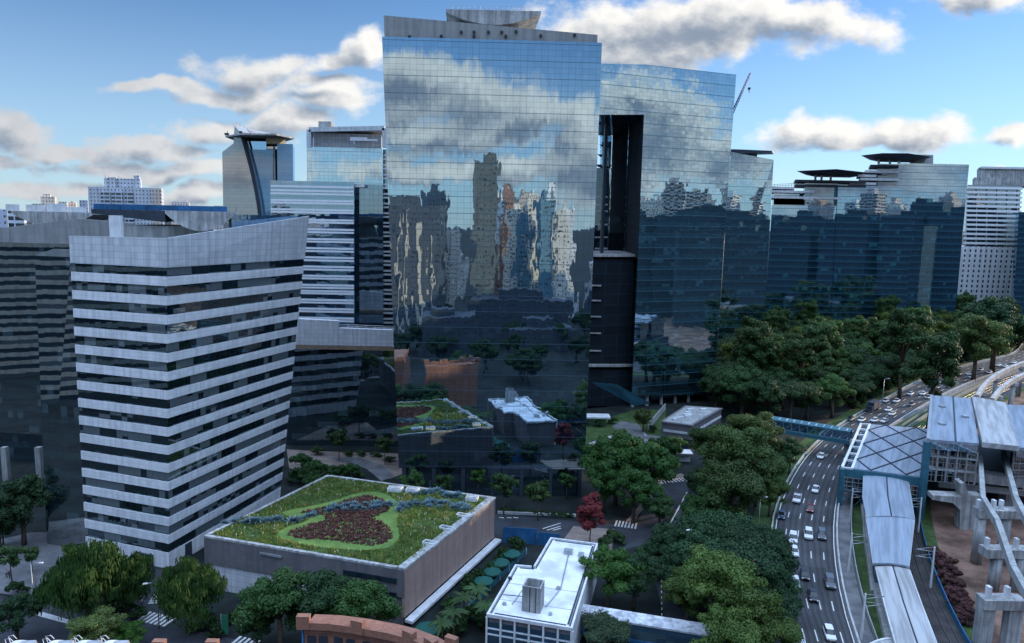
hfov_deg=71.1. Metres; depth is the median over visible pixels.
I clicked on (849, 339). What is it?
tree
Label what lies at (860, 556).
verge lawn
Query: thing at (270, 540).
roof grass
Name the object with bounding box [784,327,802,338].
tree
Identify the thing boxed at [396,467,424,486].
tree
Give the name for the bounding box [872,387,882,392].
shrub
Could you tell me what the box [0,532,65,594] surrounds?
plaza
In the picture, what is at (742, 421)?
tree
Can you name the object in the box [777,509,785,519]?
sedan
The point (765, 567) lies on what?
tree
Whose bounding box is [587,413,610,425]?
gatehouse
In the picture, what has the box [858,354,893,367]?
tree
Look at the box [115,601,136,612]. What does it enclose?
shrub
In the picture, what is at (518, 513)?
retaining wall
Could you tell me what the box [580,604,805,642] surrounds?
covered walkway
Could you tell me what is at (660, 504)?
tree
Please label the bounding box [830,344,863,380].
tree
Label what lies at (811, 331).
tree
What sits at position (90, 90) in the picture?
sky
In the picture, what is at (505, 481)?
tree
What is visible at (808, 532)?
suv
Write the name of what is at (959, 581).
shrub
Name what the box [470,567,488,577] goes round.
shrub
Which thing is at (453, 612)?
palm tree
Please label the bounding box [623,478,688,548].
street ramp
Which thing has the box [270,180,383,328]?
striped block
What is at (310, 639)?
window
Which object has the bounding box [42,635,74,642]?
roof ventilator
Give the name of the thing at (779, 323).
tree
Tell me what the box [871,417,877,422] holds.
hatchback
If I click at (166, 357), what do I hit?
office tower
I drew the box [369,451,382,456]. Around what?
shrub
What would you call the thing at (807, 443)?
roadside lawn
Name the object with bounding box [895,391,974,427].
verge grass
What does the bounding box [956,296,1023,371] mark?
tree
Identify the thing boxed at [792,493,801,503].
pickup
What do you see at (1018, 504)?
monorail beam
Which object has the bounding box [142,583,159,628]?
street lamp
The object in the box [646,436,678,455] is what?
tree
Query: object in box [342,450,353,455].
shrub
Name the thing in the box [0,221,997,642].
ground
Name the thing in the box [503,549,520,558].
parasol
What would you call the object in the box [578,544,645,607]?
tree
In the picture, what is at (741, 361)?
tree
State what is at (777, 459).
tree
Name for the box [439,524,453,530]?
roof light
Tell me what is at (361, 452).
shrub
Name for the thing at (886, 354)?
tree
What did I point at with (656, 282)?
portal tower
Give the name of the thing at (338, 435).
tree
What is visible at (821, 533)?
suv
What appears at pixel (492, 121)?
mirror tower
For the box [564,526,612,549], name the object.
pavement corner
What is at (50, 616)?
traffic island
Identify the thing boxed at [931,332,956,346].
tree
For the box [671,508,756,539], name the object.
tree
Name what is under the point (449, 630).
shrub
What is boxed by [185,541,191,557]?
entrance door
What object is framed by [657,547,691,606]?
tree
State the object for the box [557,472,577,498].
tree
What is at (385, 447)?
tree
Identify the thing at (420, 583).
garden roof building
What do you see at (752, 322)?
tree
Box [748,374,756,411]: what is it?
tree
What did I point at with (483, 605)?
palm tree
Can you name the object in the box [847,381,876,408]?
tree
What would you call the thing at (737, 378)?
tree
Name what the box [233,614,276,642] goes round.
tree
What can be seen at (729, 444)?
tree
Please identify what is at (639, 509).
pavement ramp
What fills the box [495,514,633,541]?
street front
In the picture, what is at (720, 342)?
tree
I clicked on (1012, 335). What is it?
tree
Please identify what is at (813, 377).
tree
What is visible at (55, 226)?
glass tower
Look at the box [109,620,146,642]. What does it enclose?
tree
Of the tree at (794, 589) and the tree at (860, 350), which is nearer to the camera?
the tree at (794, 589)
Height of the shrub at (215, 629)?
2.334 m
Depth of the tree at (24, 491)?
149.21 m
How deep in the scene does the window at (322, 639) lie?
93.92 m
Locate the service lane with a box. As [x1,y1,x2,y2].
[835,375,991,642]
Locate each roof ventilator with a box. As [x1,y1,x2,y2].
[4,635,36,642]
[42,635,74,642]
[71,635,102,642]
[97,635,129,642]
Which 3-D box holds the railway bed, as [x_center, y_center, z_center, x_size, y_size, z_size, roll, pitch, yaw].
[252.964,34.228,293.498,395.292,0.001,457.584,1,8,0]
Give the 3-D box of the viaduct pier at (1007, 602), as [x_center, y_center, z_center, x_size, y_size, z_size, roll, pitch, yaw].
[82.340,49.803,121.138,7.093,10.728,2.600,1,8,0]
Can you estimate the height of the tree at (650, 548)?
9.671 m
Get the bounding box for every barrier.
[771,342,1023,526]
[836,372,995,642]
[851,368,1018,639]
[862,370,1018,637]
[920,384,1023,642]
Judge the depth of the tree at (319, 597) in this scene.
112.33 m
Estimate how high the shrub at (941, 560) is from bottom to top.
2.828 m
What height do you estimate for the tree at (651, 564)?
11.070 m
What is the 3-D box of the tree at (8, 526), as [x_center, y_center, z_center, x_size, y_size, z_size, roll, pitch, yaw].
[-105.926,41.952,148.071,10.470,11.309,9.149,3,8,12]
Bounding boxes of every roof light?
[422,539,437,546]
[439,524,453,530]
[456,512,470,517]
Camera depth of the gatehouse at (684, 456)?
212.63 m
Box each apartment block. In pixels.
[0,209,8,226]
[8,211,26,226]
[40,194,56,211]
[58,202,67,211]
[69,201,76,206]
[79,200,88,211]
[88,172,163,224]
[171,201,189,224]
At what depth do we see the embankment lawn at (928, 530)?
165.57 m
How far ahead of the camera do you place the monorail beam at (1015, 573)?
133.58 m
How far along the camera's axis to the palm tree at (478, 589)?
125.97 m
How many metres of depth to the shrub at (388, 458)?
207.41 m
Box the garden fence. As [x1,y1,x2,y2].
[446,548,526,629]
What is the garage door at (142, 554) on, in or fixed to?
in the office tower at (166, 357)
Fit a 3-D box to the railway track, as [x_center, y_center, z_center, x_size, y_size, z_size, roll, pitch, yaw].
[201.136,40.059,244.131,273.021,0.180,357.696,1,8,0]
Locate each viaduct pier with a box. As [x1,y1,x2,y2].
[970,499,1020,565]
[971,585,1023,642]
[978,537,1023,592]
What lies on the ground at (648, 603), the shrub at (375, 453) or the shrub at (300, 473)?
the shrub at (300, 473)
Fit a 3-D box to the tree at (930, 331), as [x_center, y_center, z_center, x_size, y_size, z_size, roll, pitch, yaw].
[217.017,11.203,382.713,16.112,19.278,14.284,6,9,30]
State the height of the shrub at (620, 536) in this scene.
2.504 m
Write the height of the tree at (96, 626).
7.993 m
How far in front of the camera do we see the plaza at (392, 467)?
209.99 m
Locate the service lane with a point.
(852, 589)
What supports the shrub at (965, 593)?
on the embankment lawn at (928, 530)
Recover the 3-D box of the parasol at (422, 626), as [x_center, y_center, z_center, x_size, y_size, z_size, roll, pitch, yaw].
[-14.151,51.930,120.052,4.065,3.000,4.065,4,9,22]
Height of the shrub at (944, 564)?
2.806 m
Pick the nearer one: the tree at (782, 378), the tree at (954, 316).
the tree at (782, 378)
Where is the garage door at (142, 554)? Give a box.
[140,552,153,565]
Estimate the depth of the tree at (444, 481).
175.74 m
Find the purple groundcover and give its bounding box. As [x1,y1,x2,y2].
[287,495,392,545]
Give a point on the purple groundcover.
(342, 514)
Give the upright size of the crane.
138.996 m
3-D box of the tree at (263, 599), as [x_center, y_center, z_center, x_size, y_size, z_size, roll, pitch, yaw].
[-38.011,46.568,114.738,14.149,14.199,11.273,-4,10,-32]
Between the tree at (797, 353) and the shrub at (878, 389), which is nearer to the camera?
the tree at (797, 353)
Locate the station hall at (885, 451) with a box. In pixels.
[836,423,926,509]
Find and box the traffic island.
[35,612,67,623]
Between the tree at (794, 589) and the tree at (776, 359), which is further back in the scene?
the tree at (776, 359)
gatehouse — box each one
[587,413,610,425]
[673,449,692,461]
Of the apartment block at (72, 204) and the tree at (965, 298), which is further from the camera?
the apartment block at (72, 204)
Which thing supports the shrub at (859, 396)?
on the ground at (648, 603)
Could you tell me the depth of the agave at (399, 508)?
147.23 m
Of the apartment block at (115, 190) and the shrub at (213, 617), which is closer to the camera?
the shrub at (213, 617)
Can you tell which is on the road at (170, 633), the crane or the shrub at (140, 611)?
the shrub at (140, 611)
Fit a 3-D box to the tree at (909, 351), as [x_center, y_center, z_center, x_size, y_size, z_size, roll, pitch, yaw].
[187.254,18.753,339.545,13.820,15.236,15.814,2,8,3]
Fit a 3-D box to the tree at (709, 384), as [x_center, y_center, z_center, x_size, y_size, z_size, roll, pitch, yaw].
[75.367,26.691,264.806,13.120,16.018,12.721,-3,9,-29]
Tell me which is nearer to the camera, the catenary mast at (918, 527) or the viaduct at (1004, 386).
the catenary mast at (918, 527)
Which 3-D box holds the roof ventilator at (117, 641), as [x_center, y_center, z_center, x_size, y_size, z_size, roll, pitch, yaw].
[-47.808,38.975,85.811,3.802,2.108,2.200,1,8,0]
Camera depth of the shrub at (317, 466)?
192.14 m
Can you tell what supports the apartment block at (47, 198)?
on the ground at (648, 603)
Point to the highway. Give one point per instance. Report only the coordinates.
(813, 617)
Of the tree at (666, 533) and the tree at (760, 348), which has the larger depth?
the tree at (760, 348)
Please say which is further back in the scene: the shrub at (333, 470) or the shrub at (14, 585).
the shrub at (333, 470)
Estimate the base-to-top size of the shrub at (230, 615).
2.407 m
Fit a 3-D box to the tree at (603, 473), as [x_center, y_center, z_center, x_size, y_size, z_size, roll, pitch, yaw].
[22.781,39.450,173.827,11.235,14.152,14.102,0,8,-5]
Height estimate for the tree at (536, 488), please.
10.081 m
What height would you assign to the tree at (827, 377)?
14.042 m
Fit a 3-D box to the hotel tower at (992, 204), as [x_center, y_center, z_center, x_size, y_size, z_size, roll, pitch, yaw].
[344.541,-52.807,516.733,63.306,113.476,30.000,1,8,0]
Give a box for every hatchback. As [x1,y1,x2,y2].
[791,544,798,556]
[800,566,809,580]
[822,623,836,641]
[847,416,853,421]
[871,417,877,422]
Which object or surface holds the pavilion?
on the ground at (648, 603)
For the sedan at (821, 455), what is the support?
on the highway
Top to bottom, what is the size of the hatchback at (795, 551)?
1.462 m
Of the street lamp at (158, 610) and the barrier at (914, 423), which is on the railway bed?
the barrier at (914, 423)
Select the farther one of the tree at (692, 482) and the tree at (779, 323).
the tree at (779, 323)
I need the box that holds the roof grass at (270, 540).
[213,476,485,564]
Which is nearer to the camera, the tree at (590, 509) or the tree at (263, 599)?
the tree at (263, 599)
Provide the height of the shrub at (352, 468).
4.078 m
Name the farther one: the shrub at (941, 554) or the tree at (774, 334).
the tree at (774, 334)
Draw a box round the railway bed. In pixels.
[909,371,1023,642]
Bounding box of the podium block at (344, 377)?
[287,318,397,446]
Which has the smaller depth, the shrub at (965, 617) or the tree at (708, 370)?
the shrub at (965, 617)
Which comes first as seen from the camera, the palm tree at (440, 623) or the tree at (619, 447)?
the palm tree at (440, 623)
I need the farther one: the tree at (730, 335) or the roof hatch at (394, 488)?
the tree at (730, 335)
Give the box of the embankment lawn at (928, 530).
[920,387,1023,642]
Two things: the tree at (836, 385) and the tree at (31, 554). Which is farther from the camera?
the tree at (836, 385)
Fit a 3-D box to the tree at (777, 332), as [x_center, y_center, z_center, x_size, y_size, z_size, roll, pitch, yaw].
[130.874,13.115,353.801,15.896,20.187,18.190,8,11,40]
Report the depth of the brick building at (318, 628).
93.12 m
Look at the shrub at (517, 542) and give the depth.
152.63 m
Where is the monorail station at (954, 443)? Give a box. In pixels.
[916,394,1023,529]
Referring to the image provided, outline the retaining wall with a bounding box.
[498,511,575,516]
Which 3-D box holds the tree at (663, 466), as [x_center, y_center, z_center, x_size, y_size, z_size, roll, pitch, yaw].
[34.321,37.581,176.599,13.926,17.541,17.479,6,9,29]
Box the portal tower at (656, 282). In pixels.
[587,63,735,406]
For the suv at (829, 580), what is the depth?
140.31 m
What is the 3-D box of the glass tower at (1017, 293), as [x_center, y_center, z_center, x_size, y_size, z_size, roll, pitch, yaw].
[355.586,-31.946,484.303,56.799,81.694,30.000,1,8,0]
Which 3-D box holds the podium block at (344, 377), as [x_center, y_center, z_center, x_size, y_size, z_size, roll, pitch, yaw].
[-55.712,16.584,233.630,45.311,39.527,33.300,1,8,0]
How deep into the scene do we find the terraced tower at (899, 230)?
425.84 m
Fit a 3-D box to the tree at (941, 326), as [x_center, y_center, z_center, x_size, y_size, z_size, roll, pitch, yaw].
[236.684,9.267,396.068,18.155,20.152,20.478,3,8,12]
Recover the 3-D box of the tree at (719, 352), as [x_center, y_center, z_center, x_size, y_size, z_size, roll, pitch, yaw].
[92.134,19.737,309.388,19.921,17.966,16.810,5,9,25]
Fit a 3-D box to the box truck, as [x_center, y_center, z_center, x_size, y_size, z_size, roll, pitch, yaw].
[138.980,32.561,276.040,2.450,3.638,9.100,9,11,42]
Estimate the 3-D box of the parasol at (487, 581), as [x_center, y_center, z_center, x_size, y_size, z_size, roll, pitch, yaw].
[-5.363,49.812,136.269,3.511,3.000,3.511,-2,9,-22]
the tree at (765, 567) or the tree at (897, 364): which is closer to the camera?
the tree at (765, 567)
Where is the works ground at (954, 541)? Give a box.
[930,392,1023,642]
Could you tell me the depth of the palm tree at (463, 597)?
123.48 m
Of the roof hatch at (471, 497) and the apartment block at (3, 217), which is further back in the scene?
the apartment block at (3, 217)
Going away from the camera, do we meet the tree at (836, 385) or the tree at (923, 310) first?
the tree at (836, 385)
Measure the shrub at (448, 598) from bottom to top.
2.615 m
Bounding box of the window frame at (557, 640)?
[485,617,573,642]
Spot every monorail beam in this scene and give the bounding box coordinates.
[978,450,1023,598]
[1001,450,1023,524]
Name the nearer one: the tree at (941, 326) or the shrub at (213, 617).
the shrub at (213, 617)
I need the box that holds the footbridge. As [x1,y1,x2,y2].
[765,416,851,455]
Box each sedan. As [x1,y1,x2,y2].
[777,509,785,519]
[806,503,814,512]
[807,588,818,602]
[811,484,819,493]
[817,452,825,458]
[857,416,865,421]
[880,417,888,422]
[888,410,895,415]
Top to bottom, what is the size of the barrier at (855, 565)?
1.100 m
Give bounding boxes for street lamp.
[30,562,43,591]
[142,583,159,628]
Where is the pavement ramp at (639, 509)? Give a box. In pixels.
[626,474,683,521]
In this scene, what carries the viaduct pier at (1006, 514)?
on the works ground at (954, 541)
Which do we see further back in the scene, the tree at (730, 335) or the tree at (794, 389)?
the tree at (730, 335)
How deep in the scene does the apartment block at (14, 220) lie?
337.38 m
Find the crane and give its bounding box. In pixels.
[718,72,751,337]
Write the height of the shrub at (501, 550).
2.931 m
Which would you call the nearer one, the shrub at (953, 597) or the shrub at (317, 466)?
the shrub at (953, 597)
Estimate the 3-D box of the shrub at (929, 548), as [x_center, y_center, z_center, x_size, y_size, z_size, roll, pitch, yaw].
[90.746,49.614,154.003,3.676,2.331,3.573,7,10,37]
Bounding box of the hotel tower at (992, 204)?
[957,166,1023,301]
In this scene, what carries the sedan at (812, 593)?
on the highway
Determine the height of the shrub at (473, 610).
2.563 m
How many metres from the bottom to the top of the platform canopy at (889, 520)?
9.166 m
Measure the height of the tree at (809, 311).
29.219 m
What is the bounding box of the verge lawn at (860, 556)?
[850,381,984,639]
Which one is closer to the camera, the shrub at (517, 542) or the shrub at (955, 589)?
the shrub at (955, 589)
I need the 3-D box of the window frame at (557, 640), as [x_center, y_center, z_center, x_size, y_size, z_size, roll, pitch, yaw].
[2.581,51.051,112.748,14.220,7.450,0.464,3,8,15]
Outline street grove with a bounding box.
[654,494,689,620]
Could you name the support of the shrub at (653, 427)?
on the forecourt
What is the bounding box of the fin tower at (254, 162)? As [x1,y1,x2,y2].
[222,121,294,228]
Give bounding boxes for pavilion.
[647,403,722,448]
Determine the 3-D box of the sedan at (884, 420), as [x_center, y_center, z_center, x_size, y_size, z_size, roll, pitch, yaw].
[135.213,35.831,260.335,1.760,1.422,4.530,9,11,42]
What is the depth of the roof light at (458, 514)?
144.90 m
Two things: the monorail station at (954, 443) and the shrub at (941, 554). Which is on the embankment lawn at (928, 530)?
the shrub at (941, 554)
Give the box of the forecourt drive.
[612,421,659,442]
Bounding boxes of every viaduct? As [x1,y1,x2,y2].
[975,361,1023,427]
[990,372,1023,404]
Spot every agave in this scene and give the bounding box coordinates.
[290,515,302,522]
[392,504,405,510]
[460,505,469,510]
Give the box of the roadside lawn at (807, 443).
[752,339,1023,528]
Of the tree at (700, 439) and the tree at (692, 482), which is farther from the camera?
the tree at (700, 439)
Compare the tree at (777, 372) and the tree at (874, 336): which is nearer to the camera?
the tree at (777, 372)
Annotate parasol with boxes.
[415,621,436,634]
[474,576,493,585]
[484,567,501,578]
[492,558,509,569]
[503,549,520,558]
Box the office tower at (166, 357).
[35,204,308,567]
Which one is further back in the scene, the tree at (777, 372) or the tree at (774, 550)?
the tree at (777, 372)
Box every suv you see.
[789,530,797,543]
[804,526,812,539]
[817,527,826,540]
[824,572,836,589]
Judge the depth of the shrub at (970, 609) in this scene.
129.59 m
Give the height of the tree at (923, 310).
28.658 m
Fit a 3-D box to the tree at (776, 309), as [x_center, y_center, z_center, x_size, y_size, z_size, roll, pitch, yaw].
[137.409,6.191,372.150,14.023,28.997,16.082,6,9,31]
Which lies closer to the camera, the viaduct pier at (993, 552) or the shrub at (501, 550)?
the viaduct pier at (993, 552)
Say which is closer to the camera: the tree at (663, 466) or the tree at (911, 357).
the tree at (663, 466)
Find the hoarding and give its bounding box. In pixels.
[503,527,559,544]
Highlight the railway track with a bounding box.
[912,382,1023,642]
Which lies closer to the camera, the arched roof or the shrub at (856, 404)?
the arched roof
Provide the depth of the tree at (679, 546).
132.22 m
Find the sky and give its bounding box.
[0,0,1023,211]
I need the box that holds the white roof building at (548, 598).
[485,537,597,642]
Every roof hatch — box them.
[387,485,403,492]
[405,486,419,492]
[465,494,478,501]
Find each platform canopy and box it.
[860,476,914,595]
[873,566,936,642]
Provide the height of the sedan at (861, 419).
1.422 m
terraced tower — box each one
[764,169,865,324]
[831,153,968,320]
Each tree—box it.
[0,473,52,545]
[0,501,24,546]
[0,528,13,544]
[0,545,26,581]
[0,591,44,639]
[24,546,38,570]
[32,538,128,623]
[65,604,128,641]
[99,550,155,613]
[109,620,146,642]
[151,555,228,635]
[229,566,309,642]
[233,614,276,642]
[284,567,351,618]
[327,427,349,460]
[329,578,402,621]
[374,437,396,463]
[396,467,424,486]
[426,614,454,639]
[433,473,454,490]
[437,605,470,634]
[447,590,476,617]
[461,582,490,604]
[470,469,485,494]
[471,599,493,631]
[488,472,522,514]
[523,479,550,520]
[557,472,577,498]
[575,491,605,541]
[577,428,654,505]
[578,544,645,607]
[580,607,632,642]
[584,457,623,512]
[605,468,663,523]
[618,441,681,508]
[620,551,663,610]
[633,408,652,431]
[634,534,669,580]
[642,490,675,525]
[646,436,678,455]
[649,522,689,553]
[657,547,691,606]
[660,567,701,620]
[667,435,689,453]
[668,527,721,565]
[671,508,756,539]
[679,485,727,540]
[680,543,757,629]
[683,466,712,494]
[687,423,732,464]
[689,602,762,642]
[690,458,766,518]
[697,371,733,407]
[697,425,781,504]
[701,363,752,408]
[701,538,788,580]
[705,518,794,557]
[707,574,783,629]
[714,361,727,401]
[715,356,732,395]
[716,348,726,356]
[717,336,736,347]
[718,365,762,414]
[720,342,734,359]
[722,333,738,338]
[724,354,766,405]
[725,411,784,451]
[729,328,763,368]
[735,324,776,403]
[739,315,767,338]
[740,372,787,412]
[745,444,789,506]
[747,522,789,547]
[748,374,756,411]
[752,606,805,642]
[754,541,800,593]
[755,586,801,630]
[761,477,793,516]
[763,305,791,332]
[763,311,789,332]
[763,334,784,369]
[763,569,804,608]
[764,366,801,409]
[767,376,789,415]
[769,333,787,341]
[771,328,785,334]
[772,436,806,475]
[776,380,820,418]
[780,336,819,361]
[782,333,821,406]
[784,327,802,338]
[789,320,804,330]
[792,299,820,323]
[794,380,831,420]
[798,364,830,401]
[799,319,833,381]
[814,320,850,336]
[815,316,848,357]
[815,376,856,417]
[816,356,851,377]
[816,374,850,408]
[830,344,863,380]
[834,332,872,350]
[835,343,869,375]
[838,369,873,393]
[842,315,868,341]
[845,367,879,392]
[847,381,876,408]
[849,363,892,397]
[852,342,882,356]
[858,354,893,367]
[860,360,890,390]
[864,317,899,348]
[873,294,901,319]
[877,307,936,398]
[878,351,898,359]
[880,312,889,320]
[881,354,909,389]
[882,368,898,381]
[894,353,916,360]
[898,330,962,428]
[904,305,932,326]
[907,348,916,355]
[916,324,934,335]
[931,315,944,321]
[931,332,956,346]
[932,309,955,324]
[932,320,953,332]
[950,309,962,324]
[952,312,1012,380]
[956,291,976,311]
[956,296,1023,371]
[1007,333,1018,338]
[1012,301,1021,312]
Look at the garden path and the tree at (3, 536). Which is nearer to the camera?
the tree at (3, 536)
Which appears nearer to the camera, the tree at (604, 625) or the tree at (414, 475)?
the tree at (604, 625)
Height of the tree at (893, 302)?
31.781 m
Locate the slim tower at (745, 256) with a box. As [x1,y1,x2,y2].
[717,149,773,338]
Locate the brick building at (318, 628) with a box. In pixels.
[296,613,458,642]
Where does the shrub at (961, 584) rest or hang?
on the works ground at (954, 541)
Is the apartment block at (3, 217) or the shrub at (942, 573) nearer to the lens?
the shrub at (942, 573)
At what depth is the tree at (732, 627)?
107.32 m
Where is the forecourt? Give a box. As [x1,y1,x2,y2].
[586,410,665,443]
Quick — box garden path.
[329,457,393,480]
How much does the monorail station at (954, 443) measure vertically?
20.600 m
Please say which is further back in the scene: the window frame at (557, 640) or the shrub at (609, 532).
the shrub at (609, 532)
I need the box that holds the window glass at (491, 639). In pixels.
[488,621,569,642]
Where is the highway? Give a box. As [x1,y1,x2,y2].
[774,344,1023,642]
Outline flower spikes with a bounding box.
[222,475,471,559]
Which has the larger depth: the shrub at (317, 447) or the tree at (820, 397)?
the tree at (820, 397)
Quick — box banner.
[220,614,228,636]
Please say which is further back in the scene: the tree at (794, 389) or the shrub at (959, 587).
the tree at (794, 389)
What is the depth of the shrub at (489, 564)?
142.39 m
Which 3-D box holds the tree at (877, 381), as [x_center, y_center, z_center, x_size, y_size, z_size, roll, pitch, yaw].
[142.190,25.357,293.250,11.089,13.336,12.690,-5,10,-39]
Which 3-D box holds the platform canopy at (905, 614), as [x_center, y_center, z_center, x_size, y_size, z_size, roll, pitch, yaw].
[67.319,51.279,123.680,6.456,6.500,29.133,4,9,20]
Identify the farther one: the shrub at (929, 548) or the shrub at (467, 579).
the shrub at (929, 548)
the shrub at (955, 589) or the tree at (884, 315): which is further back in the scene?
the tree at (884, 315)
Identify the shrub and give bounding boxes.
[4,581,30,592]
[99,596,119,606]
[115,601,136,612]
[128,605,147,618]
[185,620,205,633]
[203,612,219,627]
[205,622,223,637]
[226,608,239,624]
[287,467,311,482]
[288,453,312,466]
[302,459,328,476]
[302,472,321,484]
[310,444,323,452]
[325,464,350,476]
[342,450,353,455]
[342,463,364,477]
[355,450,365,456]
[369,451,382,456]
[383,456,395,460]
[435,626,454,638]
[440,595,462,608]
[451,607,469,621]
[454,618,466,635]
[459,573,475,591]
[465,604,479,621]
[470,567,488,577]
[470,611,488,629]
[485,558,498,567]
[493,547,514,558]
[506,535,525,552]
[595,420,604,425]
[597,537,612,546]
[603,529,620,538]
[608,417,617,423]
[611,531,626,543]
[649,425,656,431]
[845,399,861,408]
[851,393,865,402]
[868,391,878,396]
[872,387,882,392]
[879,380,893,390]
[926,545,938,556]
[930,549,944,557]
[931,557,948,569]
[934,551,952,562]
[934,569,952,584]
[938,557,958,566]
[938,562,953,572]
[940,575,958,584]
[943,585,960,594]
[944,586,960,595]
[945,594,959,608]
[948,578,965,591]
[949,566,963,577]
[949,578,966,587]
[951,590,971,599]
[951,597,969,612]
[955,609,973,623]
[958,614,974,625]
[961,605,974,614]
[962,595,974,605]
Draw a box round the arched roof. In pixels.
[870,637,893,642]
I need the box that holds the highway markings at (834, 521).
[775,347,1023,642]
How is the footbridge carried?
on the ground at (648, 603)
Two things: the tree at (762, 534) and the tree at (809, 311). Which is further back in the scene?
the tree at (809, 311)
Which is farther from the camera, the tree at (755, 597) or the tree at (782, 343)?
the tree at (782, 343)
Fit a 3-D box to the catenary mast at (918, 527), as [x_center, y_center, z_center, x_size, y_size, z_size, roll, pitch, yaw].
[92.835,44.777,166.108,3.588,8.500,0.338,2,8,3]
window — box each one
[307,635,315,642]
[319,636,327,642]
[334,637,341,642]
[346,638,354,642]
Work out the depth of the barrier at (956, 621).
136.60 m
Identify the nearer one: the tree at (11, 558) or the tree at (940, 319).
the tree at (11, 558)
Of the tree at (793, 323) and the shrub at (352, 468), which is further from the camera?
the tree at (793, 323)
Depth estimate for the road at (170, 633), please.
121.01 m
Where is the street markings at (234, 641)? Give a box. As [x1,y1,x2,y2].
[138,433,687,642]
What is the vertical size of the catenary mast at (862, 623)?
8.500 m
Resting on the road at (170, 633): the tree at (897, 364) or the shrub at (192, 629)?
the shrub at (192, 629)
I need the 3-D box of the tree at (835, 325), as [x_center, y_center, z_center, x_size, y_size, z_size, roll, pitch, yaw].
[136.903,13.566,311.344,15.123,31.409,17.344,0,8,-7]
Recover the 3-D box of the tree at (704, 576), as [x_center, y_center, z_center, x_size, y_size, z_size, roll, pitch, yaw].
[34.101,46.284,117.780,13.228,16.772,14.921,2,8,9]
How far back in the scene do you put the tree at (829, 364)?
293.40 m
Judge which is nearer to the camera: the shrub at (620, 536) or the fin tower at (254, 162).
the shrub at (620, 536)
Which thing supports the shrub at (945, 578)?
on the embankment lawn at (928, 530)
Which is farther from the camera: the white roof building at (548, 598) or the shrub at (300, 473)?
the shrub at (300, 473)
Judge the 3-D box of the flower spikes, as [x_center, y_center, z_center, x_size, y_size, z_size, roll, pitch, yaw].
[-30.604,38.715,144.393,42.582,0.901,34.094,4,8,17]
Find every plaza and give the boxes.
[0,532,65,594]
[287,449,401,477]
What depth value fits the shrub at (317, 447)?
211.42 m
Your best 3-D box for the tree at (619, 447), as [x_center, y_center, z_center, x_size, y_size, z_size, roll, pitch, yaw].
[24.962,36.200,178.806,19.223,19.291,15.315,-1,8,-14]
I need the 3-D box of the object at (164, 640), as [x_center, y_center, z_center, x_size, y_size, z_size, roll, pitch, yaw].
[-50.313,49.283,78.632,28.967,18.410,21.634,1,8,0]
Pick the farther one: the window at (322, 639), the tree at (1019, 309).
the tree at (1019, 309)
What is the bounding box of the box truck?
[866,399,879,412]
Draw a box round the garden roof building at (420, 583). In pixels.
[204,475,500,624]
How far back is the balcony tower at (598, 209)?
339.81 m
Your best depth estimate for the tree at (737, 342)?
284.06 m
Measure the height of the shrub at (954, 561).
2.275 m
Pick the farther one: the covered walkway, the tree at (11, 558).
the tree at (11, 558)
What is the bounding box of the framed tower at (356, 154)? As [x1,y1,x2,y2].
[306,121,392,328]
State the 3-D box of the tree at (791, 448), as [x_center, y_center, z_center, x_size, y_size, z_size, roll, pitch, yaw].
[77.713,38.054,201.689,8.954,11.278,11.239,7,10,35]
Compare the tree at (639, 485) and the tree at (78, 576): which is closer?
the tree at (78, 576)
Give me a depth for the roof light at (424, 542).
132.30 m
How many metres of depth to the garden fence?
141.53 m
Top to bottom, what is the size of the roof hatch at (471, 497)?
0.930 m
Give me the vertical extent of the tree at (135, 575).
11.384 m
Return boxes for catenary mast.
[847,533,867,572]
[849,488,861,521]
[860,593,884,639]
[912,497,921,532]
[915,547,935,587]
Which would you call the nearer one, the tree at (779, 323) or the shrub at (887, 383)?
the shrub at (887, 383)
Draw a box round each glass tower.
[0,203,134,480]
[1011,212,1023,314]
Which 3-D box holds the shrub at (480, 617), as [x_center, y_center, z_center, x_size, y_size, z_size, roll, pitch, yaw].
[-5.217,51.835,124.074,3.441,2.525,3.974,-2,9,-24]
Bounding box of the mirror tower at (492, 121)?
[382,5,601,496]
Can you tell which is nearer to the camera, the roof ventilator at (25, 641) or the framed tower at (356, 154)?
the roof ventilator at (25, 641)
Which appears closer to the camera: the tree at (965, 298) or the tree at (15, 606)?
the tree at (15, 606)
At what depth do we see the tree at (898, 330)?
291.06 m
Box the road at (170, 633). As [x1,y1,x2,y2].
[0,568,248,642]
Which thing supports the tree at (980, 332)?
on the ground at (648, 603)
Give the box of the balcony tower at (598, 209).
[594,135,611,250]
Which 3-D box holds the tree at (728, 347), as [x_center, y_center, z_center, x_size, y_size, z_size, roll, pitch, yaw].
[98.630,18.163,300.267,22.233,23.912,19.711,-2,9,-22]
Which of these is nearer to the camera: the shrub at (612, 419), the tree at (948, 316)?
the shrub at (612, 419)
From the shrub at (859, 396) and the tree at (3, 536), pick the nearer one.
the tree at (3, 536)
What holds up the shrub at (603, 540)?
on the pavement corner
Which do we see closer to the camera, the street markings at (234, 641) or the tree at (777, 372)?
the street markings at (234, 641)
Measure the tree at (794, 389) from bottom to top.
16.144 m
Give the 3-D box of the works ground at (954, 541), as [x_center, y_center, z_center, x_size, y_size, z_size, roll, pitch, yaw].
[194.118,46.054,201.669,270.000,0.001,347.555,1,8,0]
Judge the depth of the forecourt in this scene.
247.69 m

